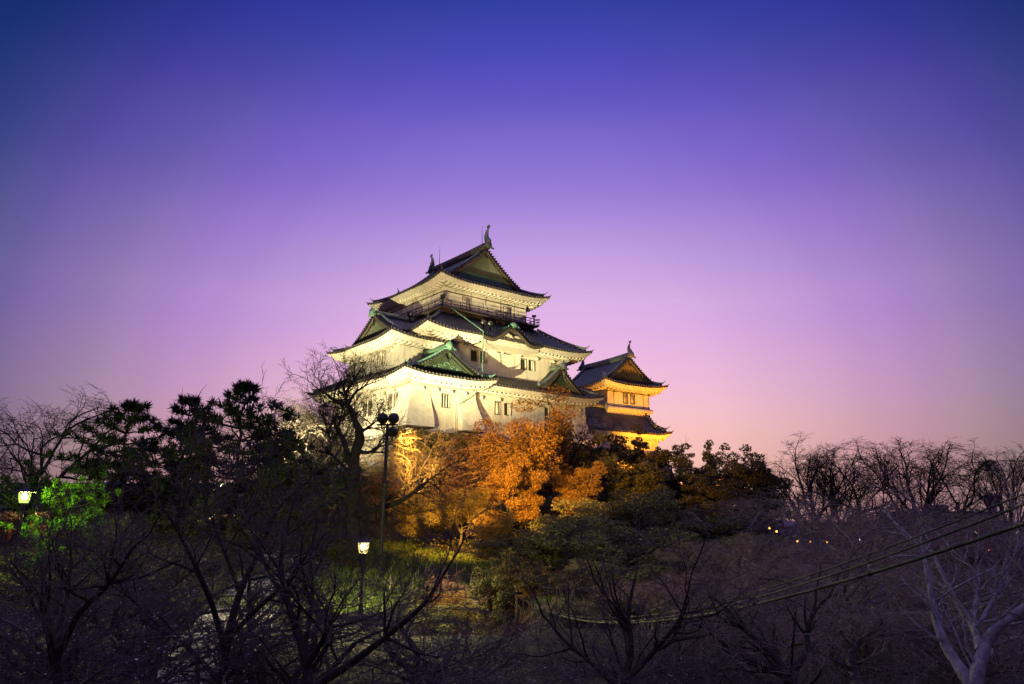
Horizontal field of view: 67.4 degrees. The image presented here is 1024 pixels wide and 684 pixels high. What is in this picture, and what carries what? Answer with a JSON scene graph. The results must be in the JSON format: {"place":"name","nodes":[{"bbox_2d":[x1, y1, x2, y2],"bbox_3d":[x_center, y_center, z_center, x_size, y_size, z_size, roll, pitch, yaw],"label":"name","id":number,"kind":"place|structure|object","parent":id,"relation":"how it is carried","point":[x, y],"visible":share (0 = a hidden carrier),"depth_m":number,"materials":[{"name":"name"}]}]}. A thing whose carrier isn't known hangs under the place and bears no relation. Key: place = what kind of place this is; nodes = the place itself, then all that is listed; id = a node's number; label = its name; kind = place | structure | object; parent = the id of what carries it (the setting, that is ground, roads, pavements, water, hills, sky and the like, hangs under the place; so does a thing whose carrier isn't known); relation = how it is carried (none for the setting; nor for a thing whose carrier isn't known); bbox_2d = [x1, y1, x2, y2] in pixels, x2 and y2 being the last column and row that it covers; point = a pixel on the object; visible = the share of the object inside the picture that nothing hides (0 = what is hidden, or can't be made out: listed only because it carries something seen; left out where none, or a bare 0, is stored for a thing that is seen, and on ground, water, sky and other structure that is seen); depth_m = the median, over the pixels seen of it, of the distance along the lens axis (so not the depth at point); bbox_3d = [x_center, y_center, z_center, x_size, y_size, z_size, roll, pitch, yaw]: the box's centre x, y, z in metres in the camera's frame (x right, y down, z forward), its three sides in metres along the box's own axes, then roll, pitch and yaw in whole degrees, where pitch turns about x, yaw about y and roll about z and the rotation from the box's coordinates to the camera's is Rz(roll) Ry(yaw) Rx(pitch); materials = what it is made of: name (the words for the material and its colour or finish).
{"place":"outdoors","nodes":[
{"label":"outdoors","id":0,"kind":"place"},
{"bbox_2d":[0,483,1023,683],"bbox_3d":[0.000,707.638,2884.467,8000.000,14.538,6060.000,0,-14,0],"label":"ground","id":1,"kind":"structure","parent":0,"point":[451,572],"depth_m":32.45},
{"bbox_2d":[0,469,126,573],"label":"conifer","id":2,"kind":"object","parent":1,"relation":"on","point":[103,500],"visible":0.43,"depth_m":35.73,"materials":[{"name":"green plant"}]},
{"bbox_2d":[0,552,163,672],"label":"cherry tree","id":3,"kind":"object","parent":1,"relation":"on","point":[84,593],"visible":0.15,"depth_m":23.94,"materials":[{"name":"brown plant"}]},
{"bbox_2d":[0,382,167,566],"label":"bare tree","id":4,"kind":"object","parent":1,"relation":"on","point":[42,469],"visible":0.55,"depth_m":48.08,"materials":[{"name":"brown plant"}]},
{"bbox_2d":[14,509,216,613],"bbox_3d":[-15.375,8.978,30.589,8.013,4.404,8.067,-7,-15,26],"label":"cherry tree","id":5,"kind":"object","parent":1,"relation":"on","point":[104,541],"visible":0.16,"depth_m":28.82,"materials":[{"name":"brown plant"}]},
{"bbox_2d":[0,396,246,557],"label":"pine tree","id":6,"kind":"object","parent":1,"relation":"on","point":[136,407],"visible":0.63,"depth_m":42.71,"materials":[{"name":"green plant"}]},
{"bbox_2d":[0,623,252,683],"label":"cherry tree","id":7,"kind":"object","parent":1,"relation":"on","point":[44,670],"visible":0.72,"depth_m":11.66,"materials":[{"name":"brown plant"}]},
{"bbox_2d":[0,431,253,683],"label":"cherry tree","id":8,"kind":"object","parent":1,"relation":"on","point":[57,650],"visible":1,"depth_m":11.20,"materials":[{"name":"brown plant"}]},
{"bbox_2d":[0,517,268,646],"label":"cherry tree","id":9,"kind":"object","parent":1,"relation":"on","point":[189,575],"visible":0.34,"depth_m":25.11,"materials":[{"name":"brown plant"}]},
{"bbox_2d":[0,573,289,683],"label":"cherry tree","id":10,"kind":"object","parent":1,"relation":"on","point":[74,607],"visible":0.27,"depth_m":18.03,"materials":[{"name":"brown plant"}]},
{"bbox_2d":[0,590,294,683],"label":"cherry tree","id":11,"kind":"object","parent":1,"relation":"on","point":[72,677],"visible":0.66,"depth_m":12.88,"materials":[{"name":"brown plant"}]},
{"bbox_2d":[0,598,328,683],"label":"cherry tree","id":12,"kind":"object","parent":1,"relation":"on","point":[14,625],"visible":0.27,"depth_m":14.41,"materials":[{"name":"brown plant"}]},
{"bbox_2d":[74,393,257,544],"bbox_3d":[-21.975,8.600,49.312,11.022,11.080,9.977,0,-14,1],"label":"pine tree","id":13,"kind":"object","parent":1,"relation":"on","point":[175,407],"visible":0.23,"depth_m":49.51,"materials":[{"name":"green plant"}]},
{"bbox_2d":[10,523,335,657],"bbox_3d":[-10.663,8.005,24.804,7.073,4.268,10.414,-12,-18,40],"label":"cherry tree","id":14,"kind":"object","parent":1,"relation":"on","point":[174,573],"visible":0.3,"depth_m":25.20,"materials":[{"name":"brown plant"}]},
{"bbox_2d":[11,576,355,683],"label":"cherry tree","id":15,"kind":"object","parent":1,"relation":"on","point":[115,635],"visible":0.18,"depth_m":18.70,"materials":[{"name":"brown plant"}]},
{"bbox_2d":[134,516,235,569],"bbox_3d":[-19.277,11.910,45.295,6.134,3.361,5.675,1,-14,-5],"label":"shrub","id":16,"kind":"object","parent":1,"relation":"on","point":[192,536],"visible":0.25,"depth_m":44.93,"materials":[{"name":"green plant"}]},
{"bbox_2d":[0,568,406,683],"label":"cherry tree","id":17,"kind":"object","parent":1,"relation":"on","point":[200,604],"visible":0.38,"depth_m":15.24,"materials":[{"name":"brown plant"}]},
{"bbox_2d":[30,370,402,683],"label":"cherry tree","id":18,"kind":"object","parent":1,"relation":"on","point":[209,597],"visible":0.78,"depth_m":14.30,"materials":[{"name":"brown plant"}]},
{"bbox_2d":[87,377,368,574],"bbox_3d":[-17.300,8.101,46.977,16.259,11.997,14.637,1,-14,-4],"label":"pine tree","id":19,"kind":"object","parent":1,"relation":"on","point":[240,390],"visible":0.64,"depth_m":45.40,"materials":[{"name":"green plant"}]},
{"bbox_2d":[182,548,417,661],"bbox_3d":[-6.166,8.079,23.240,7.411,3.616,7.427,-4,-14,14],"label":"cherry tree","id":20,"kind":"object","parent":1,"relation":"on","point":[258,591],"visible":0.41,"depth_m":22.28,"materials":[{"name":"brown plant"}]},
{"bbox_2d":[245,394,372,472],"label":"bare tree","id":21,"kind":"object","parent":1,"relation":"on","point":[310,437],"visible":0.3,"depth_m":70.92,"materials":[{"name":"brown plant"}]},
{"bbox_2d":[91,619,533,683],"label":"cherry tree","id":22,"kind":"object","parent":1,"relation":"on","point":[283,677],"visible":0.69,"depth_m":12.89,"materials":[{"name":"brown plant"}]},
{"bbox_2d":[126,449,509,683],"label":"cherry tree","id":23,"kind":"object","parent":1,"relation":"on","point":[307,660],"visible":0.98,"depth_m":11.96,"materials":[{"name":"brown plant"}]},
{"bbox_2d":[287,518,367,569],"bbox_3d":[-11.693,12.928,49.129,3.940,3.283,4.259,-12,-18,41],"label":"shrub","id":24,"kind":"object","parent":1,"relation":"on","point":[330,553],"visible":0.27,"depth_m":48.78,"materials":[{"name":"green plant"}]},
{"bbox_2d":[141,588,547,683],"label":"cherry tree","id":25,"kind":"object","parent":1,"relation":"on","point":[351,646],"visible":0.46,"depth_m":14.94,"materials":[{"name":"brown plant"}]},
{"bbox_2d":[230,341,493,568],"bbox_3d":[-9.688,7.120,51.150,17.185,15.636,12.138,0,-14,0],"label":"bare tree","id":26,"kind":"object","parent":1,"relation":"on","point":[348,409],"visible":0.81,"depth_m":50.93,"materials":[{"name":"brown plant"}]},
{"bbox_2d":[301,574,464,655],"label":"cherry tree","id":27,"kind":"object","parent":1,"relation":"on","point":[404,601],"visible":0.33,"depth_m":26.00,"materials":[{"name":"brown plant"}]},
{"bbox_2d":[377,413,399,581],"bbox_3d":[-7.466,9.115,45.020,1.380,10.074,0.675,0,-14,0],"label":"floodlight pole","id":28,"kind":"object","parent":1,"relation":"on","point":[391,418],"visible":0.99,"depth_m":45.47,"materials":[{"name":"grey metal"}]},
{"bbox_2d":[359,452,492,525],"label":"bare tree","id":29,"kind":"object","parent":1,"relation":"on","point":[398,485],"visible":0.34,"depth_m":69.39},
{"bbox_2d":[288,623,569,683],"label":"cherry tree","id":30,"kind":"object","parent":1,"relation":"on","point":[484,661],"visible":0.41,"depth_m":17.73,"materials":[{"name":"brown plant"}]},
{"bbox_2d":[391,479,478,546],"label":"tree","id":31,"kind":"object","parent":1,"relation":"on","point":[426,522],"visible":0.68,"depth_m":59.59,"materials":[{"name":"orange plant"}]},
{"bbox_2d":[397,457,493,524],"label":"bare tree","id":32,"kind":"object","parent":1,"relation":"on","point":[450,482],"visible":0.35,"depth_m":68.15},
{"bbox_2d":[363,431,532,513],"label":"bare tree","id":33,"kind":"object","parent":1,"relation":"on","point":[449,454],"visible":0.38,"depth_m":73.34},
{"bbox_2d":[317,606,582,683],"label":"cherry tree","id":34,"kind":"object","parent":1,"relation":"on","point":[424,651],"visible":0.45,"depth_m":17.61,"materials":[{"name":"brown plant"}]},
{"bbox_2d":[291,642,626,683],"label":"cherry tree","id":35,"kind":"object","parent":1,"relation":"on","point":[562,676],"visible":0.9,"depth_m":12.55,"materials":[{"name":"brown plant"}]},
{"bbox_2d":[431,487,498,543],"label":"tree","id":36,"kind":"object","parent":1,"relation":"on","point":[473,506],"visible":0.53,"depth_m":61.09,"materials":[{"name":"orange plant"}]},
{"bbox_2d":[323,436,609,485],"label":"castle stone base","id":37,"kind":"object","parent":1,"relation":"on","point":[379,450],"visible":0.01,"depth_m":91.45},
{"bbox_2d":[307,224,605,448],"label":"castle keep","id":38,"kind":"structure","parent":37,"relation":"on","point":[435,344],"depth_m":101.84,"materials":[{"name":"paint"}]},
{"bbox_2d":[391,427,533,457],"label":"hedge","id":39,"kind":"object","parent":37,"relation":"on","point":[421,437],"visible":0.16,"depth_m":89.11,"materials":[{"name":"plant"}]},
{"bbox_2d":[416,435,533,507],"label":"bare tree","id":40,"kind":"object","parent":1,"relation":"on","point":[470,449],"visible":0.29,"depth_m":71.60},
{"bbox_2d":[469,566,514,635],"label":"tree","id":41,"kind":"object","parent":1,"relation":"on","point":[497,599],"visible":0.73,"depth_m":34.37,"materials":[{"name":"green plant"}]},
{"bbox_2d":[469,511,517,566],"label":"broadleaf tree","id":42,"kind":"object","parent":1,"relation":"on","point":[498,527],"visible":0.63,"depth_m":50.02,"materials":[{"name":"orange plant"}]},
{"bbox_2d":[474,451,549,529],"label":"broadleaf tree","id":43,"kind":"object","parent":1,"relation":"on","point":[509,481],"visible":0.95,"depth_m":63.21,"materials":[{"name":"orange plant"}]},
{"bbox_2d":[0,472,1023,598],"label":"undergrowth","id":44,"kind":"object","parent":1,"relation":"on","point":[378,533],"visible":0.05,"depth_m":56.54,"materials":[{"name":"green plant"}]},
{"bbox_2d":[171,537,863,616],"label":"grass","id":45,"kind":"structure","parent":1,"relation":"on","point":[408,559],"depth_m":47.03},
{"bbox_2d":[489,549,550,605],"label":"tree","id":46,"kind":"object","parent":1,"relation":"on","point":[501,571],"visible":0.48,"depth_m":39.99,"materials":[{"name":"green plant"}]},
{"bbox_2d":[462,384,579,521],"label":"broadleaf tree","id":47,"kind":"object","parent":1,"relation":"on","point":[550,440],"visible":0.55,"depth_m":69.05,"materials":[{"name":"orange plant"}]},
{"bbox_2d":[464,522,606,570],"bbox_3d":[1.929,13.026,48.613,10.644,3.218,8.228,7,-15,-27],"label":"shrub","id":48,"kind":"object","parent":1,"relation":"on","point":[529,550],"visible":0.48,"depth_m":46.94,"materials":[{"name":"green plant"}]},
{"bbox_2d":[504,566,612,601],"bbox_3d":[2.310,12.169,38.608,4.968,1.794,6.010,3,-14,-11],"label":"shrub","id":49,"kind":"object","parent":1,"relation":"on","point":[532,583],"visible":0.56,"depth_m":37.92,"materials":[{"name":"green plant"}]},
{"bbox_2d":[512,503,627,554],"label":"broadleaf tree","id":50,"kind":"object","parent":1,"relation":"on","point":[577,519],"visible":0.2,"depth_m":53.81,"materials":[{"name":"green plant"}]},
{"bbox_2d":[533,598,608,625],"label":"shrub","id":51,"kind":"object","parent":1,"relation":"on","point":[570,610],"visible":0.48,"depth_m":31.11,"materials":[{"name":"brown plant"}]},
{"bbox_2d":[541,461,607,518],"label":"broadleaf tree","id":52,"kind":"object","parent":1,"relation":"on","point":[572,489],"visible":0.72,"depth_m":67.96,"materials":[{"name":"orange plant"}]},
{"bbox_2d":[540,422,618,497],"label":"broadleaf tree","id":53,"kind":"object","parent":1,"relation":"on","point":[581,456],"visible":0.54,"depth_m":74.63,"materials":[{"name":"green plant"}]},
{"bbox_2d":[524,514,687,575],"bbox_3d":[5.803,12.412,47.005,10.387,3.812,9.706,7,-15,-27],"label":"shrub","id":54,"kind":"object","parent":1,"relation":"on","point":[548,542],"visible":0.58,"depth_m":46.23,"materials":[{"name":"green plant"}]},
{"bbox_2d":[466,630,758,683],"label":"cherry tree","id":55,"kind":"object","parent":1,"relation":"on","point":[615,671],"visible":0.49,"depth_m":16.29,"materials":[{"name":"brown plant"}]},
{"bbox_2d":[551,487,682,541],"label":"broadleaf tree","id":56,"kind":"object","parent":1,"relation":"on","point":[621,510],"visible":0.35,"depth_m":57.29,"materials":[{"name":"green plant"}]},
{"bbox_2d":[563,557,679,603],"bbox_3d":[5.071,12.208,39.219,6.134,2.302,5.405,8,-16,-29],"label":"shrub","id":57,"kind":"object","parent":1,"relation":"on","point":[617,575],"visible":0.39,"depth_m":38.28,"materials":[{"name":"green plant"}]},
{"bbox_2d":[596,456,668,512],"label":"broadleaf tree","id":58,"kind":"object","parent":1,"relation":"on","point":[647,478],"visible":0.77,"depth_m":71.14,"materials":[{"name":"green plant"}]},
{"bbox_2d":[457,473,809,683],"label":"bare tree","id":59,"kind":"object","parent":1,"relation":"on","point":[621,619],"visible":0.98,"depth_m":14.30,"materials":[{"name":"brown plant"}]},
{"bbox_2d":[601,452,672,481],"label":"turret stone base","id":60,"kind":"object","parent":1,"relation":"on","point":[646,457],"visible":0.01,"depth_m":116.22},
{"bbox_2d":[585,403,673,451],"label":"gallery range","id":61,"kind":"structure","parent":60,"relation":"on","point":[653,435],"depth_m":116.29,"materials":[{"name":"paint"}]},
{"bbox_2d":[573,341,668,417],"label":"corner turret","id":62,"kind":"object","parent":61,"relation":"on","point":[624,383],"visible":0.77,"depth_m":120.58,"materials":[{"name":"paint"}]},
{"bbox_2d":[506,621,779,683],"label":"cherry tree","id":63,"kind":"object","parent":1,"relation":"on","point":[677,650],"visible":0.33,"depth_m":19.84,"materials":[{"name":"brown plant"}]},
{"bbox_2d":[575,579,712,620],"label":"bare tree","id":64,"kind":"object","parent":1,"relation":"on","point":[645,598],"visible":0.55,"depth_m":32.33,"materials":[{"name":"brown plant"}]},
{"bbox_2d":[623,424,666,485],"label":"broadleaf tree","id":65,"kind":"object","parent":1,"relation":"on","point":[637,453],"visible":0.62,"depth_m":85.42,"materials":[{"name":"green plant"}]},
{"bbox_2d":[646,440,694,476],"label":"broadleaf tree","id":66,"kind":"object","parent":1,"relation":"on","point":[664,456],"visible":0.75,"depth_m":86.45,"materials":[{"name":"green plant"}]},
{"bbox_2d":[646,454,719,504],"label":"broadleaf tree","id":67,"kind":"object","parent":1,"relation":"on","point":[689,478],"visible":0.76,"depth_m":76.44,"materials":[{"name":"green plant"}]},
{"bbox_2d":[542,613,823,683],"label":"cherry tree","id":68,"kind":"object","parent":1,"relation":"on","point":[739,643],"visible":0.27,"depth_m":21.30,"materials":[{"name":"brown plant"}]},
{"bbox_2d":[352,559,1023,683],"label":"dry brush","id":69,"kind":"object","parent":1,"relation":"on","point":[642,624],"visible":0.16,"depth_m":25.51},
{"bbox_2d":[636,502,748,539],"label":"broadleaf tree","id":70,"kind":"object","parent":1,"relation":"on","point":[698,513],"visible":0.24,"depth_m":58.68,"materials":[{"name":"green plant"}]},
{"bbox_2d":[633,514,755,560],"bbox_3d":[10.899,12.718,48.535,7.531,3.564,8.139,4,-14,-15],"label":"shrub","id":71,"kind":"object","parent":1,"relation":"on","point":[735,527],"visible":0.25,"depth_m":47.62,"materials":[{"name":"green plant"}]},
{"bbox_2d":[649,539,774,589],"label":"bare tree","id":72,"kind":"object","parent":1,"relation":"on","point":[696,553],"visible":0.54,"depth_m":40.40,"materials":[{"name":"brown plant"}]},
{"bbox_2d":[642,526,795,576],"bbox_3d":[11.910,12.798,46.064,9.402,3.428,8.285,0,-14,1],"label":"shrub","id":73,"kind":"object","parent":1,"relation":"on","point":[681,534],"visible":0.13,"depth_m":45.11,"materials":[{"name":"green plant"}]},
{"bbox_2d":[674,476,764,514],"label":"broadleaf tree","id":74,"kind":"object","parent":1,"relation":"on","point":[714,494],"visible":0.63,"depth_m":72.70,"materials":[{"name":"green plant"}]},
{"bbox_2d":[673,498,790,541],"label":"bare tree","id":75,"kind":"object","parent":1,"relation":"on","point":[752,525],"visible":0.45,"depth_m":51.97,"materials":[{"name":"brown plant"}]},
{"bbox_2d":[703,488,791,521],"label":"broadleaf tree","id":76,"kind":"object","parent":1,"relation":"on","point":[734,494],"visible":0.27,"depth_m":69.56,"materials":[{"name":"green plant"}]},
{"bbox_2d":[697,443,798,521],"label":"broadleaf tree","id":77,"kind":"object","parent":1,"relation":"on","point":[737,471],"visible":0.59,"depth_m":79.48,"materials":[{"name":"green plant"}]},
{"bbox_2d":[655,581,849,647],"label":"bare tree","id":78,"kind":"object","parent":1,"relation":"on","point":[736,593],"visible":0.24,"depth_m":26.19,"materials":[{"name":"brown plant"}]},
{"bbox_2d":[626,508,886,683],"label":"bare tree","id":79,"kind":"object","parent":1,"relation":"on","point":[770,652],"visible":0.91,"depth_m":13.62,"materials":[{"name":"brown plant"}]},
{"bbox_2d":[715,486,875,548],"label":"bare tree","id":80,"kind":"object","parent":1,"relation":"on","point":[791,506],"visible":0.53,"depth_m":58.65,"materials":[{"name":"brown plant"}]},
{"bbox_2d":[712,561,901,629],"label":"bare tree","id":81,"kind":"object","parent":1,"relation":"on","point":[774,572],"visible":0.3,"depth_m":30.48,"materials":[{"name":"brown plant"}]},
{"bbox_2d":[746,431,875,545],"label":"bare tree","id":82,"kind":"object","parent":1,"relation":"on","point":[771,478],"visible":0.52,"depth_m":76.73,"materials":[{"name":"brown plant"}]},
{"bbox_2d":[751,498,933,577],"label":"bare tree","id":83,"kind":"object","parent":1,"relation":"on","point":[805,524],"visible":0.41,"depth_m":46.90,"materials":[{"name":"brown plant"}]},
{"bbox_2d":[789,455,896,540],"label":"bare tree","id":84,"kind":"object","parent":1,"relation":"on","point":[835,476],"visible":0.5,"depth_m":72.72,"materials":[{"name":"brown plant"}]},
{"bbox_2d":[693,468,1009,670],"bbox_3d":[10.282,7.110,22.634,9.429,6.979,9.804,0,-14,0],"label":"bare tree","id":85,"kind":"object","parent":1,"relation":"on","point":[854,552],"visible":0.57,"depth_m":22.73,"materials":[{"name":"brown plant"}]},
{"bbox_2d":[770,437,942,547],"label":"bare tree","id":86,"kind":"object","parent":1,"relation":"on","point":[833,483],"visible":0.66,"depth_m":69.28,"materials":[{"name":"brown plant"}]},
{"bbox_2d":[716,601,1003,683],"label":"bare tree","id":87,"kind":"object","parent":1,"relation":"on","point":[854,648],"visible":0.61,"depth_m":20.11,"materials":[{"name":"brown plant"}]},
{"bbox_2d":[709,536,1022,640],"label":"bare tree","id":88,"kind":"object","parent":1,"relation":"on","point":[859,587],"visible":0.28,"depth_m":28.01,"materials":[{"name":"brown plant"}]},
{"bbox_2d":[796,506,985,597],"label":"bare tree","id":89,"kind":"object","parent":1,"relation":"on","point":[899,518],"visible":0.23,"depth_m":47.04,"materials":[{"name":"brown plant"}]},
{"bbox_2d":[779,565,1023,682],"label":"bare tree","id":90,"kind":"object","parent":1,"relation":"on","point":[982,607],"visible":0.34,"depth_m":22.13,"materials":[{"name":"brown plant"}]},
{"bbox_2d":[815,435,1003,548],"bbox_3d":[33.726,13.052,63.348,12.770,11.507,15.222,2,-14,-8],"label":"bare tree","id":91,"kind":"object","parent":1,"relation":"on","point":[933,477],"visible":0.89,"depth_m":63.57,"materials":[{"name":"brown plant"}]},
{"bbox_2d":[821,500,1007,592],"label":"bare tree","id":92,"kind":"object","parent":1,"relation":"on","point":[920,508],"visible":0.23,"depth_m":50.55,"materials":[{"name":"brown plant"}]},
{"bbox_2d":[820,510,1023,607],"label":"bare tree","id":93,"kind":"object","parent":1,"relation":"on","point":[971,553],"visible":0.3,"depth_m":43.17,"materials":[{"name":"brown plant"}]},
{"bbox_2d":[825,446,1023,683],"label":"bare tree","id":94,"kind":"object","parent":1,"relation":"on","point":[976,671],"visible":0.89,"depth_m":17.14,"materials":[{"name":"brown plant"}]},
{"bbox_2d":[852,606,1023,683],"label":"bare tree","id":95,"kind":"object","parent":1,"relation":"on","point":[995,669],"visible":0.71,"depth_m":18.85,"materials":[{"name":"brown plant"}]},
{"bbox_2d":[885,438,1018,564],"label":"bare tree","id":96,"kind":"object","parent":1,"relation":"on","point":[970,489],"visible":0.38,"depth_m":68.34,"materials":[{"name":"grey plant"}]},
{"bbox_2d":[900,515,1023,611],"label":"bare tree","id":97,"kind":"object","parent":1,"relation":"on","point":[987,558],"visible":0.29,"depth_m":42.36,"materials":[{"name":"brown plant"}]},
{"bbox_2d":[956,442,1023,572],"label":"bare tree","id":98,"kind":"object","parent":1,"relation":"on","point":[1017,475],"visible":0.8,"depth_m":62.79,"materials":[{"name":"brown plant"}]},
{"bbox_2d":[0,0,1023,521],"label":"sky","id":99,"kind":"structure","parent":0,"point":[793,216],"materials":[{"name":"purple"}]},
{"bbox_2d":[517,493,1023,618],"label":"overhead cable","id":100,"kind":"object","parent":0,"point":[980,511],"visible":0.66,"depth_m":10.93,"materials":[{"name":"grey plastic"}]},
{"bbox_2d":[518,503,1023,621],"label":"overhead cable","id":101,"kind":"object","parent":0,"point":[940,536],"visible":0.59,"depth_m":10.80,"materials":[{"name":"grey plastic"}]},
{"bbox_2d":[519,521,1023,623],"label":"overhead cable","id":102,"kind":"object","parent":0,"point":[965,543],"visible":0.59,"depth_m":10.70,"materials":[{"name":"grey plastic"}]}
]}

